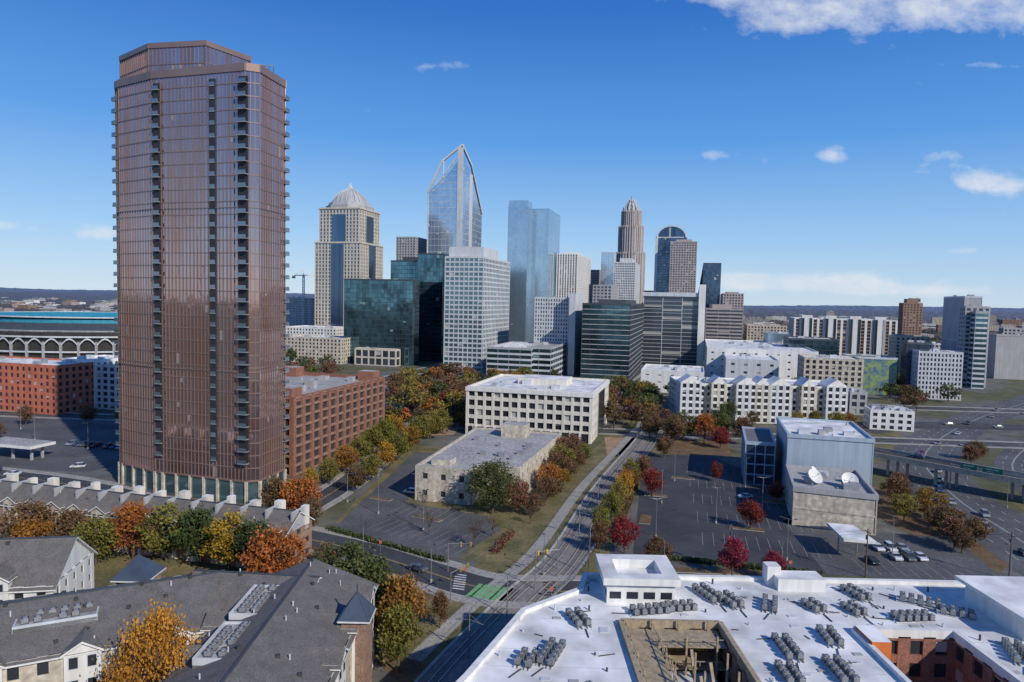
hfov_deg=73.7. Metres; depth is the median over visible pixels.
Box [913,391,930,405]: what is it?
oak tree
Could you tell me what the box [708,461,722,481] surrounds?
red maple tree
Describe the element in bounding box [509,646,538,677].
rooftop hvac unit
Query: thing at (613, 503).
elm tree
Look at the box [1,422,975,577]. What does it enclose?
parking stall markings
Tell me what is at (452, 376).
oak tree
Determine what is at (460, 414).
maple tree
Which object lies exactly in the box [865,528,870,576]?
utility pole
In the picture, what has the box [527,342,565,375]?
glass corner office
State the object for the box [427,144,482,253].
slant topped glass tower
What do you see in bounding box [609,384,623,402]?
oak tree
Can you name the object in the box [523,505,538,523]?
bare tree
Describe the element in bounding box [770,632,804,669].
rooftop hvac unit
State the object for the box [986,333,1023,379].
grey warehouse
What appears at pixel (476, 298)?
white grid office tower
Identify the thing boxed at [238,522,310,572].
maple tree
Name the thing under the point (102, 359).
white apartment building
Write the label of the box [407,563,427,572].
car
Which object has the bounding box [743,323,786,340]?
beige building
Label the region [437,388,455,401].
oak tree
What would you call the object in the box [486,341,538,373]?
white office building
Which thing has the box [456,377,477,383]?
elm tree
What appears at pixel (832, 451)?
broadcast studio building
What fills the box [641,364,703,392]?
white roof warehouse
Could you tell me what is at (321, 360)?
oak tree
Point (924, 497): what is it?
maple tree
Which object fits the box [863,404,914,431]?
retail building
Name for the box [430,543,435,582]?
street lamp
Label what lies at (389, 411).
elm tree
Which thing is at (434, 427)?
elm tree
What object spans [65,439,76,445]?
car
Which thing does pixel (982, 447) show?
oak tree
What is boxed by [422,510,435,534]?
bare tree
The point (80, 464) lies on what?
car
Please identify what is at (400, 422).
ginkgo tree
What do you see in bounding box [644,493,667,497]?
kerbed island
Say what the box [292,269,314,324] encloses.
tower crane
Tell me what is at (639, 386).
maple tree
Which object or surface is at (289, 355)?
oak tree
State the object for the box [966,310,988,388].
green glass slab
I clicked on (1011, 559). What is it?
street lamp
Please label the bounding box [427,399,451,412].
elm tree
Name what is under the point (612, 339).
green glass office building
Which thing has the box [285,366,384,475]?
brick parking garage
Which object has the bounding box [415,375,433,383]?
oak tree
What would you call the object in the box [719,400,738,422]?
oak tree
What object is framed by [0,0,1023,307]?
sky
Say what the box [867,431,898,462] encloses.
grass
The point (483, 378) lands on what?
oak tree
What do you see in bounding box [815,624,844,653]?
rooftop hvac unit
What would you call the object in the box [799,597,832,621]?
rooftop hvac unit
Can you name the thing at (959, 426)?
road
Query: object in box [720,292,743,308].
brown banded building
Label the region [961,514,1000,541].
oak tree
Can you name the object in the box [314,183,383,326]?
domed office tower
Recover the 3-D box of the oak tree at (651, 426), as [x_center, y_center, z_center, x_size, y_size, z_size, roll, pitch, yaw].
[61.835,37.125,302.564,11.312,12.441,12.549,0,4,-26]
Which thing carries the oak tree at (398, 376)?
on the ground at (997, 391)
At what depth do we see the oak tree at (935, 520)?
182.13 m
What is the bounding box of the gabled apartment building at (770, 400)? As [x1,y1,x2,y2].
[669,374,847,423]
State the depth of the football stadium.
571.65 m
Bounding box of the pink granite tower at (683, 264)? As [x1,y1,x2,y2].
[669,239,696,292]
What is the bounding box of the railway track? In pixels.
[414,405,670,681]
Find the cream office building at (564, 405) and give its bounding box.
[465,374,609,443]
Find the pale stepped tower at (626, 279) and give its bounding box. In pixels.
[613,258,640,303]
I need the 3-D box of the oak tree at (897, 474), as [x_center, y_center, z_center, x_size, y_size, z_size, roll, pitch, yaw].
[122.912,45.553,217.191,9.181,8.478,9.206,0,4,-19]
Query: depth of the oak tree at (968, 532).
167.20 m
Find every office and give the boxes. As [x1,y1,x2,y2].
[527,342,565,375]
[763,331,789,342]
[783,336,838,355]
[998,327,1023,334]
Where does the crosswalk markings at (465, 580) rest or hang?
on the road at (400, 561)
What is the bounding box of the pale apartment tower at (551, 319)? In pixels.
[534,296,568,373]
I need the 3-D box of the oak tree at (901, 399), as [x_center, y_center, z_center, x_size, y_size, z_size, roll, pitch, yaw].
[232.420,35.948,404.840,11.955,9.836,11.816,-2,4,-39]
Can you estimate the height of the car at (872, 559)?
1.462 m
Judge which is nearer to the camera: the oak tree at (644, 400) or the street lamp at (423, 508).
the street lamp at (423, 508)
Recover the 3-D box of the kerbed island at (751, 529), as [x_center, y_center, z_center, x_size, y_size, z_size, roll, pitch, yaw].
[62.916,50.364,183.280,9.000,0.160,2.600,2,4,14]
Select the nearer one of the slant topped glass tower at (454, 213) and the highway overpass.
the highway overpass
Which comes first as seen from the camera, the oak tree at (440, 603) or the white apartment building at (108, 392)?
the oak tree at (440, 603)
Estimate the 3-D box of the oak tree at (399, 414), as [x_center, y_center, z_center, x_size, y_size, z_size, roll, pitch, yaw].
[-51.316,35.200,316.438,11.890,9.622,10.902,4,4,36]
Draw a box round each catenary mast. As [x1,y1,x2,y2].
[455,611,483,657]
[495,576,519,616]
[526,553,546,588]
[549,534,566,568]
[570,507,588,537]
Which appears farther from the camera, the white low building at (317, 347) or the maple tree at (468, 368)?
the white low building at (317, 347)
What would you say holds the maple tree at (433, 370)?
on the ground at (997, 391)
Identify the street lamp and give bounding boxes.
[346,473,353,501]
[375,476,380,513]
[411,472,423,507]
[418,489,428,529]
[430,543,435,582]
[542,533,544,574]
[650,497,663,535]
[710,486,724,523]
[780,516,797,560]
[891,515,897,559]
[1005,543,1011,575]
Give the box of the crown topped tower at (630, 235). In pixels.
[615,196,645,303]
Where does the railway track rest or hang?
on the ground at (997, 391)
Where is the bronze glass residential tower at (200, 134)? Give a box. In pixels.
[111,40,289,504]
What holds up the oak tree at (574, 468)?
on the ground at (997, 391)
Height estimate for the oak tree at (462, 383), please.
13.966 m
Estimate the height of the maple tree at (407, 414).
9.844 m
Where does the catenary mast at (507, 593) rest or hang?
on the railway track
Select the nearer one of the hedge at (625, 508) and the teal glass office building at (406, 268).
the hedge at (625, 508)
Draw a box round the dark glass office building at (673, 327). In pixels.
[642,285,705,365]
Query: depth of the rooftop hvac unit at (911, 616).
91.70 m
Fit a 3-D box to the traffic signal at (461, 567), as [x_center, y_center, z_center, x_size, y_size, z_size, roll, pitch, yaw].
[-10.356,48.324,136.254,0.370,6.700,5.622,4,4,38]
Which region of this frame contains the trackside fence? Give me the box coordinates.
[551,425,667,596]
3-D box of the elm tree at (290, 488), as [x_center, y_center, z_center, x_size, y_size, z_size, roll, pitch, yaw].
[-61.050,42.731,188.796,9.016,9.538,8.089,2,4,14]
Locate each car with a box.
[4,470,21,475]
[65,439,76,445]
[69,462,85,468]
[77,440,88,446]
[83,441,94,446]
[90,441,102,447]
[102,442,113,448]
[108,443,117,448]
[403,487,414,494]
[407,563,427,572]
[737,493,753,498]
[864,555,880,564]
[870,542,885,551]
[882,540,897,551]
[887,551,903,560]
[894,543,909,551]
[900,549,916,561]
[909,452,924,458]
[912,552,928,560]
[935,484,943,492]
[946,498,956,504]
[979,508,990,517]
[1017,547,1023,555]
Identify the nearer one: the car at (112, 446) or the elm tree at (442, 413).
the car at (112, 446)
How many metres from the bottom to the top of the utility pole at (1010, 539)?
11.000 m
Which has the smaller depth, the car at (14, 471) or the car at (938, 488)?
the car at (14, 471)
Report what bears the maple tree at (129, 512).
on the ground at (997, 391)
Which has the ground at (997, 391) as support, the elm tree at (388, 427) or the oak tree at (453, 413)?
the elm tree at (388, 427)
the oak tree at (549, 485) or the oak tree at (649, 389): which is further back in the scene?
the oak tree at (649, 389)
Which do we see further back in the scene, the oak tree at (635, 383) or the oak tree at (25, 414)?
the oak tree at (635, 383)
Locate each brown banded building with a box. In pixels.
[703,304,742,356]
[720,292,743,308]
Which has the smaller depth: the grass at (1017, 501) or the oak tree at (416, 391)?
the grass at (1017, 501)
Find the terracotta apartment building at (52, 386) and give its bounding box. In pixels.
[0,356,93,414]
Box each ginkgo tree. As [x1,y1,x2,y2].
[92,597,207,681]
[193,508,260,570]
[300,467,320,487]
[373,440,398,469]
[381,414,406,439]
[615,470,634,501]
[791,412,804,417]
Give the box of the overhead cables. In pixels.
[594,525,1022,539]
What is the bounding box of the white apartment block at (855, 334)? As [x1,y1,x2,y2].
[788,315,897,355]
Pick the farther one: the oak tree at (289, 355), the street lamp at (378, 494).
the oak tree at (289, 355)
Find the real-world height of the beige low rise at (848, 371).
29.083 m
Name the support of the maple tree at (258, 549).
on the ground at (997, 391)
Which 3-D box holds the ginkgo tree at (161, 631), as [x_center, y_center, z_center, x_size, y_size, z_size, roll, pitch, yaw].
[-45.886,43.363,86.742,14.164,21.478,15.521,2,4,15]
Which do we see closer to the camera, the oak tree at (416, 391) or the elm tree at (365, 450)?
the elm tree at (365, 450)
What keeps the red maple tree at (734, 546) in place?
on the ground at (997, 391)
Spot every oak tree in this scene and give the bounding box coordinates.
[0,421,7,437]
[0,497,58,536]
[15,403,33,424]
[43,507,95,537]
[76,403,98,423]
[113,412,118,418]
[165,504,217,565]
[208,516,279,566]
[255,473,287,506]
[285,347,297,361]
[285,353,297,361]
[286,362,304,370]
[297,356,309,365]
[300,494,323,526]
[305,540,342,564]
[306,364,323,372]
[307,357,315,365]
[313,537,378,571]
[318,354,334,365]
[319,363,331,372]
[322,361,343,373]
[342,463,368,492]
[345,552,410,617]
[385,404,396,418]
[386,372,404,390]
[386,386,402,407]
[387,379,406,393]
[392,406,412,421]
[401,386,430,402]
[413,408,426,416]
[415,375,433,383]
[428,588,450,627]
[429,380,449,397]
[436,362,452,374]
[436,376,453,390]
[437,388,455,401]
[441,372,460,389]
[443,362,464,375]
[444,365,456,375]
[448,409,459,425]
[449,383,464,391]
[451,378,469,386]
[457,401,465,412]
[457,412,465,426]
[460,456,521,513]
[467,372,479,383]
[478,375,490,380]
[506,475,531,513]
[520,493,545,511]
[535,475,557,502]
[542,451,574,473]
[546,477,563,496]
[548,369,560,375]
[554,434,581,454]
[562,432,586,448]
[563,458,579,475]
[570,448,587,467]
[588,519,610,552]
[603,399,631,428]
[609,381,625,390]
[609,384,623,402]
[614,378,629,396]
[618,389,637,407]
[623,402,647,426]
[623,407,640,424]
[624,395,637,408]
[629,380,650,385]
[633,396,655,420]
[634,453,653,472]
[635,393,661,414]
[635,410,663,437]
[638,387,657,397]
[642,533,674,559]
[644,404,671,432]
[649,394,662,408]
[655,434,673,457]
[659,412,690,443]
[676,410,698,440]
[708,410,733,434]
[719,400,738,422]
[728,415,754,438]
[746,410,758,422]
[875,382,899,399]
[879,475,912,500]
[887,471,913,492]
[890,384,904,395]
[891,394,914,405]
[896,379,903,386]
[900,384,920,394]
[907,386,921,392]
[907,395,926,410]
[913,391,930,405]
[920,502,959,532]
[935,383,962,402]
[936,515,972,548]
[939,505,969,520]
[947,524,979,553]
[961,445,983,463]
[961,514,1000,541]
[964,438,988,457]
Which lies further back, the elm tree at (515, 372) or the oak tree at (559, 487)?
the elm tree at (515, 372)
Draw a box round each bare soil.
[428,421,461,435]
[605,437,633,456]
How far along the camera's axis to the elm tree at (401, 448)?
249.37 m
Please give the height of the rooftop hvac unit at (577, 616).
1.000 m
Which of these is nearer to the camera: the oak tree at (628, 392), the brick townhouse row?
the brick townhouse row
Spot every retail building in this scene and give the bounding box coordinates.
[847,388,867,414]
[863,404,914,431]
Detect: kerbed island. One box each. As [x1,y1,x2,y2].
[370,496,392,500]
[412,514,442,521]
[639,514,650,524]
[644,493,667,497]
[671,476,694,479]
[673,567,761,575]
[729,525,764,531]
[761,500,785,504]
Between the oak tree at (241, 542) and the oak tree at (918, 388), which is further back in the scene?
the oak tree at (918, 388)
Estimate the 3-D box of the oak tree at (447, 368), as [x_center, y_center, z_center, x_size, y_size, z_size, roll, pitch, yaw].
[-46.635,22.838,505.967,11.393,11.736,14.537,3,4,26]
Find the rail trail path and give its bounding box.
[406,414,648,661]
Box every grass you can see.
[0,537,248,587]
[335,445,545,561]
[374,412,672,663]
[374,589,466,681]
[657,439,730,455]
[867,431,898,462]
[994,492,1023,509]
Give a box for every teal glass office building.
[344,278,419,365]
[391,257,417,279]
[417,252,448,361]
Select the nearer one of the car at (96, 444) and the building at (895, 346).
the car at (96, 444)
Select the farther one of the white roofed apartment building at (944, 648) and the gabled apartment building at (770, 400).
the gabled apartment building at (770, 400)
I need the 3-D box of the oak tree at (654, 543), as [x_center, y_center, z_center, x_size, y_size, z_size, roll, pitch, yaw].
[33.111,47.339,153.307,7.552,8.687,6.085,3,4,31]
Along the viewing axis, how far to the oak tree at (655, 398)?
359.70 m
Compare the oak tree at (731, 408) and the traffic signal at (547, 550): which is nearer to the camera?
the traffic signal at (547, 550)
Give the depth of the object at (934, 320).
2129.51 m
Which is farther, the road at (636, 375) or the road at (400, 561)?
the road at (636, 375)
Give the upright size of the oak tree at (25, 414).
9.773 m
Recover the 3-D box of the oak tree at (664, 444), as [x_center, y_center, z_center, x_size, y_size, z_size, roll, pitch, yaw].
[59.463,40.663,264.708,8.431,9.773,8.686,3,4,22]
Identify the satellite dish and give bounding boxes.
[808,469,822,482]
[842,472,858,482]
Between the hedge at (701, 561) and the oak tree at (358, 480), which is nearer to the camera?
the hedge at (701, 561)
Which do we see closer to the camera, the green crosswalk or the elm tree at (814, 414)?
the green crosswalk
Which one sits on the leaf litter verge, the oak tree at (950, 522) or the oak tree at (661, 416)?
the oak tree at (950, 522)
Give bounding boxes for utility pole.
[588,525,590,571]
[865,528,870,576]
[1008,532,1014,575]
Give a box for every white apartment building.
[62,355,117,407]
[97,363,118,409]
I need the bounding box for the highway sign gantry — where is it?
[949,462,1023,502]
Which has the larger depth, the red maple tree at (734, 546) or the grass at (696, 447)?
the grass at (696, 447)
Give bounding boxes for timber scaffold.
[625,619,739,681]
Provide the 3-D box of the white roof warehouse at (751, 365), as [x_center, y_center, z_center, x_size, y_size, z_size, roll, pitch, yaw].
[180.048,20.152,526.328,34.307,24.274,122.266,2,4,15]
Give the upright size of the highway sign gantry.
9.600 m
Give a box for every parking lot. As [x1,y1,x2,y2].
[0,417,118,472]
[335,452,499,559]
[633,454,826,573]
[786,525,997,579]
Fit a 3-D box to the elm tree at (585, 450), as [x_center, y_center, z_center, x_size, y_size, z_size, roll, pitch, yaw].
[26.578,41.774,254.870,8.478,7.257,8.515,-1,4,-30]
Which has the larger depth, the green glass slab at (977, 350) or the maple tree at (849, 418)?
the green glass slab at (977, 350)
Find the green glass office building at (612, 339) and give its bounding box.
[580,299,643,379]
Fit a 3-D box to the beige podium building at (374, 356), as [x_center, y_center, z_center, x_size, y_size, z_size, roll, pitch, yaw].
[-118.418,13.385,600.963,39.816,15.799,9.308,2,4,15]
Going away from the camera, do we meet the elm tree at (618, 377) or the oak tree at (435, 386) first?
the oak tree at (435, 386)
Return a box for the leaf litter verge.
[872,486,1008,572]
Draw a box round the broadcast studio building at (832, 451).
[741,417,878,535]
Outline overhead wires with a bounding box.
[405,399,666,680]
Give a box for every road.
[0,410,1023,448]
[0,467,747,608]
[288,412,455,513]
[384,363,441,381]
[385,382,1023,412]
[613,365,643,394]
[860,422,1023,433]
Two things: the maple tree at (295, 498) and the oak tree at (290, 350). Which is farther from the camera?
the oak tree at (290, 350)
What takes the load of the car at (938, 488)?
on the highway at (969, 496)
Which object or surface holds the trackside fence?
on the grass at (519, 544)
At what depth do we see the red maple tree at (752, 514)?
182.12 m
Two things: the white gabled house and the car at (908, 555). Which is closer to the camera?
the white gabled house
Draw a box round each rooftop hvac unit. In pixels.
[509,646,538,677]
[532,636,566,676]
[564,606,592,637]
[612,601,672,616]
[663,599,699,612]
[690,582,726,611]
[718,589,746,616]
[762,593,777,619]
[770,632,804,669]
[773,659,805,681]
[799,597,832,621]
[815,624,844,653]
[820,654,859,681]
[838,583,878,608]
[838,600,873,624]
[874,609,937,622]
[879,591,941,609]
[918,603,978,621]
[1000,637,1023,665]
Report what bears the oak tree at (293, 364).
on the ground at (997, 391)
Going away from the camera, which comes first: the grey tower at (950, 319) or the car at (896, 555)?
the car at (896, 555)
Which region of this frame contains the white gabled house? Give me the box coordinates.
[0,535,97,600]
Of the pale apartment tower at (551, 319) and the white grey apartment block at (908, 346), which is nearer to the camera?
the white grey apartment block at (908, 346)
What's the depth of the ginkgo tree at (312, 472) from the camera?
202.43 m
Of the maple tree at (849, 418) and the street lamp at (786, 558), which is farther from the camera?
the maple tree at (849, 418)
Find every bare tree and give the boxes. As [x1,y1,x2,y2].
[418,490,429,502]
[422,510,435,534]
[466,517,484,546]
[484,515,499,535]
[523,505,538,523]
[534,488,549,507]
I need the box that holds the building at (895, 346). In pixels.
[888,334,929,375]
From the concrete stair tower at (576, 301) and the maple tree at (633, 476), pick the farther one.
the concrete stair tower at (576, 301)
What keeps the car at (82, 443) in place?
on the parking lot at (64, 457)
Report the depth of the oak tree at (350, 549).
131.17 m
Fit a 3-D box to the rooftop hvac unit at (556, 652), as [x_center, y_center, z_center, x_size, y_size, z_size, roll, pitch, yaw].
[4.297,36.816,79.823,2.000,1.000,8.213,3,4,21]
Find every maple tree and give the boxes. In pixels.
[7,514,56,537]
[103,498,160,559]
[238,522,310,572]
[241,532,290,571]
[279,472,322,509]
[333,443,360,470]
[374,569,429,635]
[393,407,412,422]
[400,423,422,452]
[404,395,419,414]
[416,381,437,394]
[418,397,438,409]
[427,366,444,379]
[438,389,457,406]
[457,408,465,416]
[464,366,472,373]
[486,367,498,375]
[533,461,562,482]
[556,467,573,486]
[608,514,642,553]
[617,467,637,489]
[621,397,637,413]
[632,383,658,395]
[638,467,664,495]
[642,402,656,410]
[690,412,718,442]
[708,426,732,447]
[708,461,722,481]
[717,535,750,574]
[735,497,766,528]
[760,548,789,569]
[766,480,784,500]
[843,412,859,422]
[912,486,953,513]
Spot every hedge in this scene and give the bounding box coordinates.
[327,525,447,562]
[490,529,515,554]
[610,474,642,535]
[668,554,822,574]
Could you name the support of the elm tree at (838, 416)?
on the ground at (997, 391)
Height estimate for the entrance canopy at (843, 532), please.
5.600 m
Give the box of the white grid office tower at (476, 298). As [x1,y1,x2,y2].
[443,247,509,371]
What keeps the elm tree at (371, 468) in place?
on the ground at (997, 391)
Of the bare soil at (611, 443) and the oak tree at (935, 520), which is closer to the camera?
the oak tree at (935, 520)
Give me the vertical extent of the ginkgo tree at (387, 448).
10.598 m
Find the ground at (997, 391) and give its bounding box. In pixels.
[1,357,1023,681]
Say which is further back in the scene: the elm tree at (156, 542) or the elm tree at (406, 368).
the elm tree at (406, 368)
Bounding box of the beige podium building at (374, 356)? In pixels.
[354,347,400,366]
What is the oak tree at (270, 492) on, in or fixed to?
on the ground at (997, 391)
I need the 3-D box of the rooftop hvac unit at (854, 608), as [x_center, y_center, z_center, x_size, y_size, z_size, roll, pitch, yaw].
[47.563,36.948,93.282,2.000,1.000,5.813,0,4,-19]
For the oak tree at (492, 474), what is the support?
on the ground at (997, 391)
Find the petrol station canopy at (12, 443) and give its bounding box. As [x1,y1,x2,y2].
[0,437,55,459]
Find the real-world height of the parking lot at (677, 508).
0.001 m
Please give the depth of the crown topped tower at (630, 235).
1341.60 m
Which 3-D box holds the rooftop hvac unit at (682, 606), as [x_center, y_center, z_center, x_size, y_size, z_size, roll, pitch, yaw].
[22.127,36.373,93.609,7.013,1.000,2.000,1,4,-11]
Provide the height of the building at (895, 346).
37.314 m
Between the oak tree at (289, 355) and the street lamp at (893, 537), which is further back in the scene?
the oak tree at (289, 355)
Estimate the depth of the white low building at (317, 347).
608.64 m
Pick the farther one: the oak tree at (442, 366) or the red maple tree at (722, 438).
the oak tree at (442, 366)
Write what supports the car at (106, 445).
on the parking lot at (64, 457)
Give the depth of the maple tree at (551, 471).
214.39 m
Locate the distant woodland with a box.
[0,287,1023,343]
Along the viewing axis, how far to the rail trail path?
158.07 m
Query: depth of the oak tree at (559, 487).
207.93 m
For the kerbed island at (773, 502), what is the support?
on the parking lot at (677, 508)
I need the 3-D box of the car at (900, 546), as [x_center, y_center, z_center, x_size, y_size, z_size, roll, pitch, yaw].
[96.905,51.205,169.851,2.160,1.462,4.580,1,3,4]
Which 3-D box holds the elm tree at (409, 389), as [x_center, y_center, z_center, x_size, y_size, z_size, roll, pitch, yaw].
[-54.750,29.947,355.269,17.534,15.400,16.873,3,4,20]
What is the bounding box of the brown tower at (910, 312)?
[897,299,922,335]
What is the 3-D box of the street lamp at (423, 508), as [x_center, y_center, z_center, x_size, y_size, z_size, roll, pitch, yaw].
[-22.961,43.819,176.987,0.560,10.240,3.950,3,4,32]
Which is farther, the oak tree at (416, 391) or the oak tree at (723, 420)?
the oak tree at (416, 391)
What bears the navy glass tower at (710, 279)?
on the ground at (997, 391)
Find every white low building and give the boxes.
[285,334,349,363]
[286,325,343,335]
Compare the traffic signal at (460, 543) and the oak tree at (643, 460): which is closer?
the traffic signal at (460, 543)
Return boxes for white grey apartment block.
[899,340,929,393]
[910,349,963,400]
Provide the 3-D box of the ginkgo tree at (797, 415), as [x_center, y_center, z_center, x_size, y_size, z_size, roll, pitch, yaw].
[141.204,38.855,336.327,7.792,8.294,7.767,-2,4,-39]
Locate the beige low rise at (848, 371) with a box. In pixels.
[797,354,863,389]
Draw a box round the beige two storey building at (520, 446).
[415,421,561,505]
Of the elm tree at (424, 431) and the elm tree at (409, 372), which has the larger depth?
the elm tree at (409, 372)
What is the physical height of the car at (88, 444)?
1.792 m
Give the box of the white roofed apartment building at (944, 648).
[456,554,1023,681]
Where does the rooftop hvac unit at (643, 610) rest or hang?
on the white roofed apartment building at (944, 648)
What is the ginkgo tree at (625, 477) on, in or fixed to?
on the ground at (997, 391)
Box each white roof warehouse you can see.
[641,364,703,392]
[704,339,818,378]
[722,353,778,378]
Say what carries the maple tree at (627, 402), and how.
on the ground at (997, 391)
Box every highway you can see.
[890,394,1023,574]
[994,438,1023,494]
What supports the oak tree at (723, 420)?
on the ground at (997, 391)
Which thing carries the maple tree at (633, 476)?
on the ground at (997, 391)
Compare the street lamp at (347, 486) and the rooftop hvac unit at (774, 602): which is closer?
the rooftop hvac unit at (774, 602)
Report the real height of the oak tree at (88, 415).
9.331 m
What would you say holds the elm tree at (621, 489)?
on the ground at (997, 391)
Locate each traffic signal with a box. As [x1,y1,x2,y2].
[447,542,471,570]
[450,563,469,603]
[537,548,558,576]
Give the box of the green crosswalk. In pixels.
[466,584,519,599]
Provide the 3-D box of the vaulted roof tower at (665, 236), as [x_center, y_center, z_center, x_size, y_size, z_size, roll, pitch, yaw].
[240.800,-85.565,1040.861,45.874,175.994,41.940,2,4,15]
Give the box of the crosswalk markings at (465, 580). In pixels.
[452,574,555,594]
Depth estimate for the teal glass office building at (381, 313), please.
607.84 m
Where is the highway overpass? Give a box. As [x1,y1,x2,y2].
[873,447,1023,500]
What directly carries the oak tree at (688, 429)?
on the ground at (997, 391)
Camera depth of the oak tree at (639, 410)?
329.64 m
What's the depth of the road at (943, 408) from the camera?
415.14 m
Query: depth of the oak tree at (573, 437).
257.82 m
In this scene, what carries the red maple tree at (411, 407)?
on the ground at (997, 391)
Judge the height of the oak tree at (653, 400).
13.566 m
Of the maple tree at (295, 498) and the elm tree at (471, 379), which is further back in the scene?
the elm tree at (471, 379)
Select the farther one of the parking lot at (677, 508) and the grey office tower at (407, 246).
the grey office tower at (407, 246)
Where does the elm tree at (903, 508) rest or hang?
on the ground at (997, 391)
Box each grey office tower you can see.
[287,296,314,325]
[396,236,426,259]
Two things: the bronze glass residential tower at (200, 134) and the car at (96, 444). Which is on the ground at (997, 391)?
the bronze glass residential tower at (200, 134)
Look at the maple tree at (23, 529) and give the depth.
149.15 m
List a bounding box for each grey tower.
[600,252,615,284]
[941,295,990,387]
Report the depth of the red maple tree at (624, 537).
162.42 m
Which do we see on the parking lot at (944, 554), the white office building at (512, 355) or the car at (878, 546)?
the car at (878, 546)
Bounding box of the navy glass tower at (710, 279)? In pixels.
[698,263,720,307]
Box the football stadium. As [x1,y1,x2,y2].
[0,311,117,358]
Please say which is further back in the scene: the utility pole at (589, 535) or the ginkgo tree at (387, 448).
the ginkgo tree at (387, 448)
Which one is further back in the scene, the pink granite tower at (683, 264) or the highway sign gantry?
the pink granite tower at (683, 264)
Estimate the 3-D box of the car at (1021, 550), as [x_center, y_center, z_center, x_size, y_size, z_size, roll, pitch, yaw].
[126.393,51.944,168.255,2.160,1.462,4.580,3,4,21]
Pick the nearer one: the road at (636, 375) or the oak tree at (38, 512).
the oak tree at (38, 512)
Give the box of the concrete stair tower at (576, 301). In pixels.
[567,294,583,375]
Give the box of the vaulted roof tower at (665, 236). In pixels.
[654,225,686,291]
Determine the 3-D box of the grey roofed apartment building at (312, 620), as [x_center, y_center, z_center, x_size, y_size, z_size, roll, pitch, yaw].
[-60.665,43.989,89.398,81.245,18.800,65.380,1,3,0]
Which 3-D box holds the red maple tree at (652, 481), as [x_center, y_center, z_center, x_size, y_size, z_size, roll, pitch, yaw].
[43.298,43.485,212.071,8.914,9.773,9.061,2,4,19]
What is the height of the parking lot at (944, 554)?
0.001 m
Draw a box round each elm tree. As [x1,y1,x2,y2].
[69,512,123,565]
[132,501,186,561]
[276,477,304,498]
[318,457,343,484]
[348,436,373,462]
[359,426,385,452]
[360,452,385,480]
[371,417,399,438]
[375,601,428,672]
[384,430,412,460]
[385,410,394,419]
[388,384,421,407]
[394,369,418,384]
[398,390,433,415]
[399,367,419,375]
[399,377,420,389]
[404,415,432,444]
[418,410,447,438]
[419,368,432,380]
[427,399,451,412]
[431,407,451,433]
[442,390,465,411]
[456,372,476,383]
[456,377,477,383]
[508,369,520,374]
[519,366,534,373]
[548,443,576,463]
[576,443,594,458]
[589,503,611,527]
[599,489,623,520]
[608,479,629,513]
[610,375,630,395]
[622,457,640,476]
[639,384,665,400]
[808,409,820,418]
[827,411,845,420]
[889,491,918,520]
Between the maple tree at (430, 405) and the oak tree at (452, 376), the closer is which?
the maple tree at (430, 405)
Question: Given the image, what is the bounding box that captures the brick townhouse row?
[0,473,314,567]
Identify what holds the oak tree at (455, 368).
on the ground at (997, 391)
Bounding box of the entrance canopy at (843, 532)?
[827,523,876,555]
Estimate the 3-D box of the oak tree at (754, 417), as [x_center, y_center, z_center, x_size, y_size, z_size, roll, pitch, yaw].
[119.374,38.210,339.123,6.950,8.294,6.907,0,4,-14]
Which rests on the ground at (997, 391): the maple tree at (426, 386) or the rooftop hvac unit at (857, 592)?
the maple tree at (426, 386)
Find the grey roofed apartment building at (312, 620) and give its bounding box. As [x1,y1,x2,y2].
[0,549,377,681]
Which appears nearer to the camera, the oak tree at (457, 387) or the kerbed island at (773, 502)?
the kerbed island at (773, 502)
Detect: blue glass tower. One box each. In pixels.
[507,200,531,341]
[529,208,559,341]

